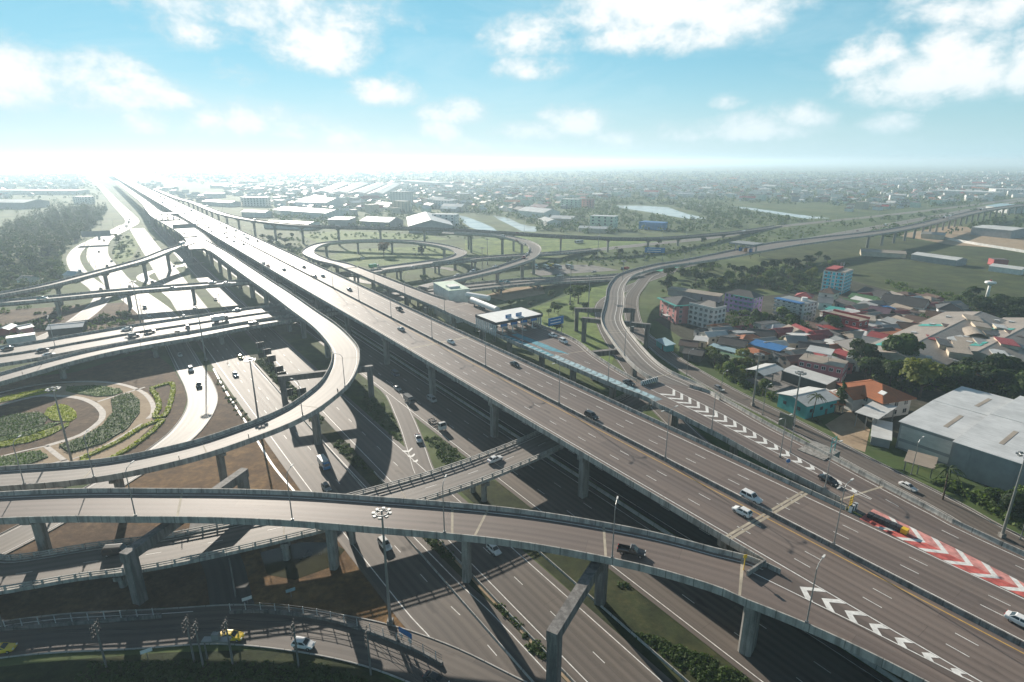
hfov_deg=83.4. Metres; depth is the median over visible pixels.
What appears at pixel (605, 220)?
building
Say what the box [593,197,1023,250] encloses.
canal road
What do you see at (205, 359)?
lamp mast
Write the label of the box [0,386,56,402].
planted bed
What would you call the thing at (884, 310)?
settlement house
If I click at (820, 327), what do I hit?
house
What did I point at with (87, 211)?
feathery tall tree
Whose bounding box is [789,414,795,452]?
lamp post
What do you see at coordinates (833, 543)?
double arm lamp post
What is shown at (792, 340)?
settlement house
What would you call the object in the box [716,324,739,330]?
house
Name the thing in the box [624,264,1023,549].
service road
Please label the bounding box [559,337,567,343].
sport utility car
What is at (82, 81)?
sky
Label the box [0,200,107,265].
tall wood
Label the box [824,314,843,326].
broadleaf tree
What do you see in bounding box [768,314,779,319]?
broadleaf tree
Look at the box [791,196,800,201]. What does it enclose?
town flat roofed block
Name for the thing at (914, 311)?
house
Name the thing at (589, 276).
lamp mast
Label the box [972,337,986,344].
rooftop shed
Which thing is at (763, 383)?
broadleaf tree
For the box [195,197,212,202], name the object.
town long shed
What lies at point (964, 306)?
house
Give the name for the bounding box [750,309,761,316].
broadleaf tree
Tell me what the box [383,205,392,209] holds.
town small gabled house
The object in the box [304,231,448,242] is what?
lawn
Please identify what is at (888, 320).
house
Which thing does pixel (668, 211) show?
canal water
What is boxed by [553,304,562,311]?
broadleaf tree
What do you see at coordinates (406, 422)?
slip road
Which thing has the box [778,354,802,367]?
house
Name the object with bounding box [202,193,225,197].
building
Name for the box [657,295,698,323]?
pink apartment block
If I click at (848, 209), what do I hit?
town small hipped house
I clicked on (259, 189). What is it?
distant town
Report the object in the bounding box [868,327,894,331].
house
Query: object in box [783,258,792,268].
broadleaf tree
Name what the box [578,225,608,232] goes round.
building
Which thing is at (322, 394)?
loop viaduct
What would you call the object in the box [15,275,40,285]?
building
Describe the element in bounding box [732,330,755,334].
house
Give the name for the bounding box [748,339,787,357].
settlement shed
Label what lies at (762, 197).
town flat roofed block
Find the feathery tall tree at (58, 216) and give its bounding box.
[55,209,60,219]
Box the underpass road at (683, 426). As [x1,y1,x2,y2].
[594,269,710,443]
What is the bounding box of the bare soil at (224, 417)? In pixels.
[193,371,248,439]
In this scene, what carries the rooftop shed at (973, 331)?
on the factory hall at (957, 322)
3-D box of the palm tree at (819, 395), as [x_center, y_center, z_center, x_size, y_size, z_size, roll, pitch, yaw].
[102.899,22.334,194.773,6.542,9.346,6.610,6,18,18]
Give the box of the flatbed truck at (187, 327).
[172,324,190,332]
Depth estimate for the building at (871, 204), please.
1084.13 m
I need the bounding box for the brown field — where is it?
[901,226,1023,249]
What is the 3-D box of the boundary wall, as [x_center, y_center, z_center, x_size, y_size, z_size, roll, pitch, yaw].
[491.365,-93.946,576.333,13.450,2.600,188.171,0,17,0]
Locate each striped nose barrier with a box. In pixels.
[640,376,657,385]
[848,502,857,512]
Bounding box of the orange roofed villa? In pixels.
[825,379,916,418]
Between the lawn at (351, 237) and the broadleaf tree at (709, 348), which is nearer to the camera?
the broadleaf tree at (709, 348)
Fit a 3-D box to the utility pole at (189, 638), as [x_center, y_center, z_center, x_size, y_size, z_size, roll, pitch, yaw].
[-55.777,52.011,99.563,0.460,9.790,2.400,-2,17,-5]
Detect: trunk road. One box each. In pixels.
[86,179,178,321]
[640,199,1023,275]
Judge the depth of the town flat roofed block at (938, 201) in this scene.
1134.72 m
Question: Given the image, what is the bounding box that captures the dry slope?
[240,536,404,627]
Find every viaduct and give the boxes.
[0,239,374,490]
[0,242,194,304]
[0,468,956,681]
[109,173,1023,681]
[114,181,216,261]
[153,189,781,251]
[302,239,466,275]
[343,266,1023,582]
[418,231,540,309]
[574,204,1023,399]
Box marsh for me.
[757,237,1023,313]
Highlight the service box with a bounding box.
[286,587,294,596]
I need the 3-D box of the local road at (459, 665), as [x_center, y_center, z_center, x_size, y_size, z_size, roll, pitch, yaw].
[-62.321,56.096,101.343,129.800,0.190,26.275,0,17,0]
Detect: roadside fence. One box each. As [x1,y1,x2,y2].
[0,608,161,631]
[229,602,442,665]
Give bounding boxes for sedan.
[0,346,13,350]
[0,642,17,653]
[36,347,49,351]
[121,326,131,330]
[220,629,244,641]
[393,385,401,390]
[422,670,449,681]
[487,455,502,463]
[510,361,519,366]
[548,332,557,337]
[622,379,635,385]
[818,473,839,485]
[898,481,917,491]
[1004,610,1023,626]
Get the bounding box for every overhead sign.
[81,230,110,243]
[172,223,196,233]
[548,316,563,331]
[645,247,664,261]
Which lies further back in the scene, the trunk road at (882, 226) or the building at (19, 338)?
the trunk road at (882, 226)
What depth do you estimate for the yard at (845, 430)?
187.57 m
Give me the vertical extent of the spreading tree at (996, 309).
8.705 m
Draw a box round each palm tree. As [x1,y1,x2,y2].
[807,392,827,418]
[931,463,965,499]
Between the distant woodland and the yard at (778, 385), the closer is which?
the yard at (778, 385)
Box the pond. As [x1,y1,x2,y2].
[260,542,344,579]
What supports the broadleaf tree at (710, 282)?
on the ground at (890, 456)
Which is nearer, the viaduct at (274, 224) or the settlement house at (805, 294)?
the settlement house at (805, 294)
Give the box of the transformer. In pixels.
[201,631,232,658]
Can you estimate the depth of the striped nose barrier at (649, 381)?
188.99 m
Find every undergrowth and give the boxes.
[0,224,1023,528]
[73,358,748,681]
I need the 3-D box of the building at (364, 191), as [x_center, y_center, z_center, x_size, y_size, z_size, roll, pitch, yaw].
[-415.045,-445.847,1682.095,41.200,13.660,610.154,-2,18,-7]
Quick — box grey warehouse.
[895,386,1023,491]
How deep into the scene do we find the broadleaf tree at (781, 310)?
309.61 m
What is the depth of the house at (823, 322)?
293.65 m
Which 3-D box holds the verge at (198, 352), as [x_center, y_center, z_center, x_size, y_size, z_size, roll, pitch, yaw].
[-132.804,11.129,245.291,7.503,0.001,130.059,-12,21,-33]
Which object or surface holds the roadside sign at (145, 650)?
on the rough grass at (62, 671)
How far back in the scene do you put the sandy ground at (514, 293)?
381.27 m
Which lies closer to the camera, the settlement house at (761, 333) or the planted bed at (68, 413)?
the planted bed at (68, 413)
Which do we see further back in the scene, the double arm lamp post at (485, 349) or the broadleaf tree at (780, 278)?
the broadleaf tree at (780, 278)
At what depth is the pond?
126.56 m
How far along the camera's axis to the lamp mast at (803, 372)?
187.81 m
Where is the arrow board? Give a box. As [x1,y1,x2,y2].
[848,495,853,508]
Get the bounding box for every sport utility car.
[128,332,139,336]
[144,329,155,332]
[377,536,392,550]
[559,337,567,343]
[584,410,598,419]
[740,488,762,503]
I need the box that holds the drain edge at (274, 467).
[213,369,294,490]
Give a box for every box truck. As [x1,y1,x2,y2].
[210,314,228,322]
[317,454,330,470]
[368,263,378,268]
[403,393,414,404]
[542,264,549,268]
[554,264,561,268]
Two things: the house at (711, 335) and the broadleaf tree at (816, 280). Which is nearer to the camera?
the house at (711, 335)
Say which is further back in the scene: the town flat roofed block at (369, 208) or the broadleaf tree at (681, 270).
the town flat roofed block at (369, 208)
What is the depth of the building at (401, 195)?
1133.74 m
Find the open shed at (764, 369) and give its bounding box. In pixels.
[745,363,784,382]
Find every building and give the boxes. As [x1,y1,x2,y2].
[0,189,89,194]
[0,199,49,208]
[0,323,17,335]
[5,332,36,344]
[13,323,34,333]
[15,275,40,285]
[46,321,87,335]
[62,271,82,277]
[72,196,94,203]
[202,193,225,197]
[202,200,240,206]
[210,184,245,187]
[240,196,270,206]
[241,210,271,216]
[264,220,319,229]
[273,206,345,218]
[295,197,346,207]
[312,182,350,194]
[327,216,355,225]
[330,182,368,196]
[348,183,385,195]
[360,216,402,226]
[367,183,399,196]
[389,191,413,204]
[393,200,410,211]
[397,180,450,185]
[406,212,452,232]
[430,199,455,204]
[432,213,458,225]
[518,206,559,217]
[538,217,560,225]
[550,215,578,223]
[560,198,581,207]
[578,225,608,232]
[581,198,594,207]
[590,215,617,228]
[639,221,667,229]
[860,248,906,258]
[869,202,890,206]
[880,181,901,183]
[910,252,966,265]
[921,231,945,239]
[929,189,1005,196]
[970,225,1023,238]
[986,203,1023,212]
[987,258,1008,264]
[988,263,1023,274]
[989,188,1023,195]
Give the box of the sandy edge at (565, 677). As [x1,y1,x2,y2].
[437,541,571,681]
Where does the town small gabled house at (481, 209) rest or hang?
on the ground at (890, 456)
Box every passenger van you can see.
[101,543,127,557]
[248,321,258,325]
[391,369,399,376]
[427,394,436,402]
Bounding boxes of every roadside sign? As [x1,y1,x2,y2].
[140,647,151,657]
[242,595,251,604]
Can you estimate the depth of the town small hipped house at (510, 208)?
986.85 m
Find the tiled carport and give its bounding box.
[829,391,845,412]
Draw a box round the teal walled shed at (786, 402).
[776,386,839,418]
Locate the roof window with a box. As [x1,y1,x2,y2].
[878,390,886,395]
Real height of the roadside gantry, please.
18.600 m
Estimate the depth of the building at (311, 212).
889.75 m
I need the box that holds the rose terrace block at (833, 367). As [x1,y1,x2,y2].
[798,345,848,383]
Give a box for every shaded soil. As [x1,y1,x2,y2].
[0,302,143,343]
[0,523,188,569]
[0,570,164,619]
[165,562,209,607]
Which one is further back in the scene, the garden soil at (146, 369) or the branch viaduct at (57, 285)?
the branch viaduct at (57, 285)
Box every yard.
[531,265,615,275]
[746,371,802,396]
[825,411,869,451]
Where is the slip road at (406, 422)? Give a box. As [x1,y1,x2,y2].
[374,380,435,477]
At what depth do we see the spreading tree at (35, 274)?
412.92 m
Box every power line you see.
[0,624,422,681]
[5,624,425,681]
[6,616,437,681]
[8,628,416,681]
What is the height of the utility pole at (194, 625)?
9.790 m
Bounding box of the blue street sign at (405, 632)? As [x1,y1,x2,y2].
[398,626,411,642]
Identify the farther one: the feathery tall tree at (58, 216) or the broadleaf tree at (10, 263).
the feathery tall tree at (58, 216)
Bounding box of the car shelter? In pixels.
[854,401,897,429]
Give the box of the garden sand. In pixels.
[0,382,155,463]
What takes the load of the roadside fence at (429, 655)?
on the ground at (890, 456)
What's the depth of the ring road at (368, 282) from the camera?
428.84 m
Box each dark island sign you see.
[256,341,263,348]
[263,348,271,355]
[267,355,275,363]
[274,365,283,373]
[287,388,292,396]
[297,387,305,395]
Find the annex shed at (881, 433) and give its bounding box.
[870,418,892,447]
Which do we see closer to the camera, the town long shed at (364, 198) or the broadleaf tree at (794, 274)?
the broadleaf tree at (794, 274)
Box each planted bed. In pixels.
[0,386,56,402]
[0,411,47,436]
[0,422,60,440]
[0,422,68,447]
[0,450,47,465]
[44,404,76,421]
[59,392,139,452]
[66,385,122,396]
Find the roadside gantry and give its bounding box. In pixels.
[792,437,839,496]
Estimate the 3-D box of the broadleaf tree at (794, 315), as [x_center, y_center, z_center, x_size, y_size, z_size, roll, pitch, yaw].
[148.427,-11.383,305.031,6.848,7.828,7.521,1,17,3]
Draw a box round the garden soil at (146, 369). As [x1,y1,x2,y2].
[0,350,186,488]
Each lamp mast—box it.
[45,386,72,460]
[128,281,140,322]
[192,305,207,360]
[244,358,258,417]
[372,507,393,625]
[568,266,573,304]
[587,275,592,316]
[750,353,764,405]
[793,371,806,424]
[997,451,1023,537]
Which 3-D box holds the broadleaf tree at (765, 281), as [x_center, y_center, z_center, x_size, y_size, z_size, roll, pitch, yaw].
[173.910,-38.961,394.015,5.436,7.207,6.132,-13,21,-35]
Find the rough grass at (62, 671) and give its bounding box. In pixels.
[0,650,393,681]
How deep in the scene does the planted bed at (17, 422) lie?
192.80 m
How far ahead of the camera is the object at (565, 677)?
114.68 m
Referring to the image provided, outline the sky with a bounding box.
[0,0,1023,163]
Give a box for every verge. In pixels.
[189,341,213,371]
[239,294,428,451]
[249,353,566,681]
[437,465,752,681]
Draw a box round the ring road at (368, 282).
[349,267,457,284]
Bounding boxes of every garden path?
[0,381,155,418]
[0,394,105,445]
[1,446,44,456]
[44,446,68,461]
[72,424,140,458]
[98,387,144,401]
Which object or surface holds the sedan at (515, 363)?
on the viaduct at (931, 601)
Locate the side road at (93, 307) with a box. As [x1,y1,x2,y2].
[36,225,124,339]
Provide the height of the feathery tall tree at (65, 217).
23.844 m
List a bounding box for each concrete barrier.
[213,241,902,681]
[255,364,533,681]
[374,471,574,681]
[537,551,689,681]
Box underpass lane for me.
[189,523,253,604]
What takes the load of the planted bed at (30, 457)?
on the garden sand
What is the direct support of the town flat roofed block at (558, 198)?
on the ground at (890, 456)
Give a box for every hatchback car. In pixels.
[291,636,315,650]
[321,481,331,491]
[486,544,501,555]
[714,384,722,390]
[732,505,752,517]
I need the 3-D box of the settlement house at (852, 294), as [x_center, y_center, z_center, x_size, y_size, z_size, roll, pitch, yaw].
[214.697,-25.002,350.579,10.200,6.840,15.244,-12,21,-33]
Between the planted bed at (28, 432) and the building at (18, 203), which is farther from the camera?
the building at (18, 203)
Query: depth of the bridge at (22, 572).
124.30 m
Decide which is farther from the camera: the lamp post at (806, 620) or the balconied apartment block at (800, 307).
the balconied apartment block at (800, 307)
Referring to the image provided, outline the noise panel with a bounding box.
[778,412,793,429]
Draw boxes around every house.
[355,205,364,209]
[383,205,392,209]
[415,202,422,206]
[421,206,430,211]
[478,207,486,211]
[479,201,489,205]
[499,206,507,210]
[507,205,515,211]
[669,195,678,198]
[678,339,699,351]
[682,346,706,362]
[692,326,718,335]
[700,330,728,344]
[706,323,729,326]
[706,326,733,333]
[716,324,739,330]
[716,334,740,343]
[717,336,748,348]
[732,324,752,329]
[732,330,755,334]
[737,334,760,346]
[743,346,770,361]
[747,328,775,337]
[751,320,780,327]
[753,336,778,340]
[764,340,788,345]
[765,323,785,328]
[768,327,792,338]
[771,351,789,361]
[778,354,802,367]
[781,324,804,332]
[781,335,807,348]
[784,348,814,354]
[786,332,810,335]
[792,323,812,333]
[795,292,814,299]
[797,341,828,348]
[802,320,822,329]
[805,334,827,339]
[807,329,832,338]
[807,339,827,343]
[815,324,840,329]
[817,296,833,309]
[818,287,840,299]
[819,309,849,311]
[820,320,844,327]
[821,339,834,343]
[822,309,869,327]
[822,328,846,337]
[826,355,854,373]
[827,344,842,355]
[829,335,843,340]
[832,349,847,359]
[833,338,860,351]
[834,298,856,307]
[838,325,860,331]
[840,331,863,335]
[842,333,861,338]
[843,298,860,302]
[844,207,853,211]
[845,303,868,309]
[846,203,854,207]
[846,355,860,371]
[848,292,880,299]
[850,296,870,300]
[854,313,875,322]
[854,329,868,335]
[857,286,891,297]
[857,300,881,306]
[860,309,875,311]
[860,327,877,330]
[861,335,880,343]
[864,311,882,318]
[867,330,890,338]
[868,300,886,304]
[868,305,892,313]
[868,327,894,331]
[872,205,883,209]
[875,324,901,329]
[877,313,901,320]
[880,293,930,309]
[880,316,904,323]
[885,200,897,205]
[890,291,905,295]
[890,303,916,309]
[891,310,910,313]
[892,315,916,322]
[894,307,922,313]
[896,321,919,329]
[897,291,916,295]
[904,314,929,322]
[915,309,935,313]
[921,293,944,301]
[922,296,940,301]
[925,310,942,317]
[935,302,963,311]
[939,301,964,303]
[956,304,972,309]
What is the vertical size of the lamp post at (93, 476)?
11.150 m
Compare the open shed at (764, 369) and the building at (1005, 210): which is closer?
the open shed at (764, 369)
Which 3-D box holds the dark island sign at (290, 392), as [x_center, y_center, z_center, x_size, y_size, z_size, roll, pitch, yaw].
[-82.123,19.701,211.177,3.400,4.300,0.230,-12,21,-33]
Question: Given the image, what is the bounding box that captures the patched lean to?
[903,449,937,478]
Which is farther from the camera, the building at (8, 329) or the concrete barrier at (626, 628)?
the building at (8, 329)
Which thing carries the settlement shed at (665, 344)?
on the ground at (890, 456)
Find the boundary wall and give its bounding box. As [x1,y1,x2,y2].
[944,237,1023,252]
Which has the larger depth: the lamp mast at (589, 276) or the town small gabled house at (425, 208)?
the town small gabled house at (425, 208)
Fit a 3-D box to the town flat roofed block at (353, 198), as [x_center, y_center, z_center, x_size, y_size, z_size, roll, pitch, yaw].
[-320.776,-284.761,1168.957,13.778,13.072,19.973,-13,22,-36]
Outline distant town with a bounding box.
[0,170,1023,204]
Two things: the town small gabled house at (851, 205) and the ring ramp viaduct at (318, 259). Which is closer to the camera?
the ring ramp viaduct at (318, 259)
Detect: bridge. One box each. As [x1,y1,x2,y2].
[0,248,600,316]
[0,273,643,366]
[0,308,339,385]
[0,393,652,594]
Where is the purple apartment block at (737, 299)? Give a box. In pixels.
[724,289,763,315]
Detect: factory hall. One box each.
[863,311,1006,376]
[966,317,1023,361]
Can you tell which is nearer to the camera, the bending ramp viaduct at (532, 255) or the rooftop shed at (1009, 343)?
the rooftop shed at (1009, 343)
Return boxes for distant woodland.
[0,172,1023,236]
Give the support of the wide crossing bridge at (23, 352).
on the ground at (890, 456)
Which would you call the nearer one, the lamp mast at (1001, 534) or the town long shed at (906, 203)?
the lamp mast at (1001, 534)
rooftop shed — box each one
[926,334,938,340]
[935,337,951,349]
[945,343,973,361]
[947,335,962,340]
[951,336,975,346]
[962,314,983,322]
[962,326,988,337]
[971,321,992,330]
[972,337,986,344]
[982,330,999,335]
[989,349,1008,355]
[992,323,1007,328]
[993,336,1020,349]
[1004,329,1023,337]
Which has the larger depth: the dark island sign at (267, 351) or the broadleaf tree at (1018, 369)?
the dark island sign at (267, 351)
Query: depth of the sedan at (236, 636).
105.20 m
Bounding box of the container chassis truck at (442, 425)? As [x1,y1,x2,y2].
[427,417,446,430]
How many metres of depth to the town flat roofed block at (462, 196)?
1292.74 m
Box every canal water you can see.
[459,215,496,230]
[493,215,535,231]
[617,205,704,218]
[728,206,819,218]
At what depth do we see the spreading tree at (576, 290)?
348.06 m
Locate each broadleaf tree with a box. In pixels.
[5,261,16,267]
[14,283,27,288]
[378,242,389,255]
[418,247,423,255]
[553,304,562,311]
[581,302,587,307]
[663,268,670,276]
[676,267,686,273]
[692,271,701,282]
[696,263,707,270]
[705,278,717,291]
[705,346,715,350]
[708,261,714,269]
[708,349,719,360]
[710,351,721,365]
[715,354,729,363]
[716,277,723,284]
[722,361,735,376]
[724,270,735,284]
[728,278,736,284]
[731,357,740,365]
[733,369,746,380]
[734,365,745,371]
[735,348,750,356]
[737,357,753,367]
[739,276,750,287]
[739,310,749,316]
[746,266,758,277]
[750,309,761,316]
[757,275,767,278]
[758,378,772,395]
[760,261,769,266]
[760,312,768,320]
[761,269,776,276]
[761,279,770,288]
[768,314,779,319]
[769,260,778,267]
[775,276,783,281]
[775,306,790,320]
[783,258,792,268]
[785,268,794,278]
[785,313,799,319]
[788,272,798,279]
[790,258,801,266]
[792,319,803,323]
[797,264,806,270]
[805,267,817,280]
[813,278,821,282]
[814,251,822,257]
[816,316,824,322]
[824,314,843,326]
[847,338,881,366]
[855,356,881,377]
[877,356,890,368]
[881,333,925,355]
[881,359,905,384]
[899,357,951,397]
[945,364,975,386]
[961,291,976,300]
[975,295,993,307]
[979,353,1021,381]
[981,487,1007,509]
[991,293,1006,304]
[999,489,1023,515]
[1006,372,1023,392]
[1008,370,1023,393]
[1011,365,1023,371]
[1013,484,1023,490]
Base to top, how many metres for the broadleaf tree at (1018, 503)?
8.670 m
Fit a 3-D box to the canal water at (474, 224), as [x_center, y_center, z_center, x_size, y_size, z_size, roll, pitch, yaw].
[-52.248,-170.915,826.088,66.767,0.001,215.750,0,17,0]
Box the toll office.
[433,280,469,323]
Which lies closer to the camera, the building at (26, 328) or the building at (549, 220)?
the building at (26, 328)
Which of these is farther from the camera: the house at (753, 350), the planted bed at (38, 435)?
the house at (753, 350)
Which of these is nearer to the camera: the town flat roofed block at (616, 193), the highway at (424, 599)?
the highway at (424, 599)
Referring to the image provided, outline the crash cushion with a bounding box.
[867,511,909,534]
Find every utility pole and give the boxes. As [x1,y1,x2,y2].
[89,618,107,667]
[181,615,194,661]
[190,619,204,666]
[221,616,233,663]
[229,558,236,597]
[289,618,299,666]
[364,625,371,674]
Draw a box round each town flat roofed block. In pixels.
[273,199,286,206]
[349,197,358,200]
[349,209,357,215]
[365,204,379,212]
[390,207,399,212]
[423,198,432,203]
[460,193,470,199]
[520,199,531,205]
[556,196,565,200]
[611,192,620,196]
[705,193,714,197]
[755,194,766,200]
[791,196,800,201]
[855,201,869,208]
[870,197,882,202]
[909,202,921,207]
[929,199,942,204]
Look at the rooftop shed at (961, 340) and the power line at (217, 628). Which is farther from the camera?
the rooftop shed at (961, 340)
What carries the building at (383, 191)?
on the ground at (890, 456)
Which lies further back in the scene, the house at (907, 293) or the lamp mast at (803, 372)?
the house at (907, 293)
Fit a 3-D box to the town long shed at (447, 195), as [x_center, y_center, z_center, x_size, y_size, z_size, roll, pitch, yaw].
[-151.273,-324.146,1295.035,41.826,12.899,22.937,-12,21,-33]
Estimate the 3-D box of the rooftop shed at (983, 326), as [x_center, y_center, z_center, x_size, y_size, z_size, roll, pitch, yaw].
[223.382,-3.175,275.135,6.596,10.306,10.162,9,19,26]
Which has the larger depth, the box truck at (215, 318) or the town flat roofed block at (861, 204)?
the town flat roofed block at (861, 204)
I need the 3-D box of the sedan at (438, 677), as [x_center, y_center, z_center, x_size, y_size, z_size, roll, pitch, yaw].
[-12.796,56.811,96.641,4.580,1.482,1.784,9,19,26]
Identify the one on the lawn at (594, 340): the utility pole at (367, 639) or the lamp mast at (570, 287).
the lamp mast at (570, 287)
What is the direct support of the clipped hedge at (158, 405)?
on the garden soil at (146, 369)
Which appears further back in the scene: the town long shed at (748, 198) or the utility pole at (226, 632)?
the town long shed at (748, 198)
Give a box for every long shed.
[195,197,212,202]
[290,202,310,206]
[345,200,363,206]
[358,196,378,201]
[379,202,392,208]
[423,202,436,208]
[430,196,446,199]
[435,194,454,197]
[440,206,459,212]
[441,203,466,211]
[458,200,472,204]
[504,199,519,204]
[513,206,522,213]
[524,192,539,194]
[529,204,553,208]
[575,193,592,197]
[739,196,755,200]
[782,365,837,389]
[813,197,828,201]
[901,201,909,206]
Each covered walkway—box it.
[465,292,490,301]
[469,297,499,341]
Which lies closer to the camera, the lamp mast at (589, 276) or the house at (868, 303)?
the lamp mast at (589, 276)
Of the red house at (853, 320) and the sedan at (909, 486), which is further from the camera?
the red house at (853, 320)
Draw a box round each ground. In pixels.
[0,162,1023,681]
[125,439,325,537]
[487,286,544,300]
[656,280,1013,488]
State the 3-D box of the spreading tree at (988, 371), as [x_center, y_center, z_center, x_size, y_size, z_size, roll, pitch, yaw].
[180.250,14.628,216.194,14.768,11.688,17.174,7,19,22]
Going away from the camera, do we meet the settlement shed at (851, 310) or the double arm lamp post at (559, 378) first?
the double arm lamp post at (559, 378)
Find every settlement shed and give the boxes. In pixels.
[655,337,674,351]
[668,286,722,302]
[693,335,708,347]
[709,343,735,354]
[720,352,754,368]
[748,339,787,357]
[825,306,845,309]
[845,308,859,312]
[868,320,884,326]
[882,328,900,334]
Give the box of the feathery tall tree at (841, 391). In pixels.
[835,381,847,410]
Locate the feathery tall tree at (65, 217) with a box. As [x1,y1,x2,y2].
[63,211,70,224]
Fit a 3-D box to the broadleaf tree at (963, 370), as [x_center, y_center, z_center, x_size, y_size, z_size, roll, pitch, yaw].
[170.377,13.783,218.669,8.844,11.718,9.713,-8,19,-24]
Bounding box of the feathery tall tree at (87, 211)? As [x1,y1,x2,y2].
[84,205,89,215]
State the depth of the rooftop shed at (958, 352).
237.47 m
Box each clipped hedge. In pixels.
[79,418,165,459]
[149,381,175,417]
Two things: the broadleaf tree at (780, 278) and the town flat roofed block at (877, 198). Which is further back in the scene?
the town flat roofed block at (877, 198)
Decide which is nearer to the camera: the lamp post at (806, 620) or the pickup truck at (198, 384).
the lamp post at (806, 620)
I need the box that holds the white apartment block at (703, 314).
[688,300,726,327]
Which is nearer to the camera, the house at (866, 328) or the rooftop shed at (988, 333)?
the rooftop shed at (988, 333)
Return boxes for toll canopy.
[153,212,180,219]
[475,307,542,335]
[729,240,763,251]
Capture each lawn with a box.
[113,233,138,263]
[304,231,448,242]
[326,246,454,266]
[465,236,651,259]
[529,281,613,363]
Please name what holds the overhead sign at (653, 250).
on the ground at (890, 456)
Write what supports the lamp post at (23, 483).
on the loop viaduct at (322, 394)
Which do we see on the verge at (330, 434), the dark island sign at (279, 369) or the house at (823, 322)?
the dark island sign at (279, 369)
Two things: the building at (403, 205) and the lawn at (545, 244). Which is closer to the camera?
the lawn at (545, 244)
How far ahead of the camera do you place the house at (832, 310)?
321.87 m
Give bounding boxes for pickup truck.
[195,381,201,387]
[414,433,421,442]
[617,543,645,558]
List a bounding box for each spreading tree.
[25,273,41,276]
[564,285,590,303]
[657,279,672,290]
[665,276,677,284]
[700,273,717,278]
[727,265,741,271]
[737,266,747,270]
[752,265,766,277]
[802,258,814,265]
[805,261,818,268]
[836,262,848,266]
[886,367,918,383]
[952,357,982,385]
[966,286,984,294]
[966,297,992,310]
[970,364,1016,390]
[981,306,1007,315]
[989,352,1023,383]
[1002,296,1023,312]
[1009,304,1023,315]
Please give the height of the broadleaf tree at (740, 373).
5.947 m
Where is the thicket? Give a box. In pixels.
[0,246,1023,398]
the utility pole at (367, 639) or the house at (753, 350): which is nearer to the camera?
the utility pole at (367, 639)
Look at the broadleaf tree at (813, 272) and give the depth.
413.81 m
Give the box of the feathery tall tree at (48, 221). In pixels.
[45,216,51,227]
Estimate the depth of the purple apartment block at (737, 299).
326.79 m
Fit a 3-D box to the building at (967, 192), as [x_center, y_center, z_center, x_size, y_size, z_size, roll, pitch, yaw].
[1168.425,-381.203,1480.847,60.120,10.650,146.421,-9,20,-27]
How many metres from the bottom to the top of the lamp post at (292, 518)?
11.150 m
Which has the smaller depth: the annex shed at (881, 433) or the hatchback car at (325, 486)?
the hatchback car at (325, 486)
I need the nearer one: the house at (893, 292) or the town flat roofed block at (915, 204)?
the house at (893, 292)
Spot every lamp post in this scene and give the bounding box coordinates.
[13,435,25,484]
[84,429,94,477]
[125,460,136,516]
[286,464,293,520]
[290,378,303,416]
[442,474,446,532]
[478,328,491,365]
[521,316,528,344]
[552,360,566,402]
[611,496,617,558]
[661,405,677,457]
[710,389,724,429]
[779,418,785,457]
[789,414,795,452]
[805,554,825,623]
[823,440,842,488]
[832,478,853,544]
[910,436,923,474]
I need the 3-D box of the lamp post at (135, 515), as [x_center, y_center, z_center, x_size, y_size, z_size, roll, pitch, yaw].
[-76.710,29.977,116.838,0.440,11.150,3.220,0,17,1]
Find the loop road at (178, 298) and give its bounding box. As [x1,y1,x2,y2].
[136,262,203,303]
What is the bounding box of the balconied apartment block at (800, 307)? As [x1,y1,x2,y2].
[772,296,817,320]
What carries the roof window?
in the orange roofed villa
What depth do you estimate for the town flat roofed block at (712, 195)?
1335.24 m
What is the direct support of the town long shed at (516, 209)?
on the ground at (890, 456)
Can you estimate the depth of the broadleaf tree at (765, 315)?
304.36 m
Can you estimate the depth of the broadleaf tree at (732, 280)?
393.97 m
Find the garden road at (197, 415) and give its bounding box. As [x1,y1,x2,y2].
[0,307,217,553]
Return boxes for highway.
[130,228,565,681]
[152,227,672,681]
[165,211,890,681]
[167,211,908,681]
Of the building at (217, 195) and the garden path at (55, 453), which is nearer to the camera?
the garden path at (55, 453)
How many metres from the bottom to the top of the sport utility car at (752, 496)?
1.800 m
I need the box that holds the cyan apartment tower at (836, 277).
[820,262,853,293]
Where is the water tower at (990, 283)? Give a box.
[984,280,996,296]
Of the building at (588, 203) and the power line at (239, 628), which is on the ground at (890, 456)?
the building at (588, 203)
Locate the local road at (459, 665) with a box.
[0,604,526,681]
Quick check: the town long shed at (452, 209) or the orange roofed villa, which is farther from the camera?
the town long shed at (452, 209)

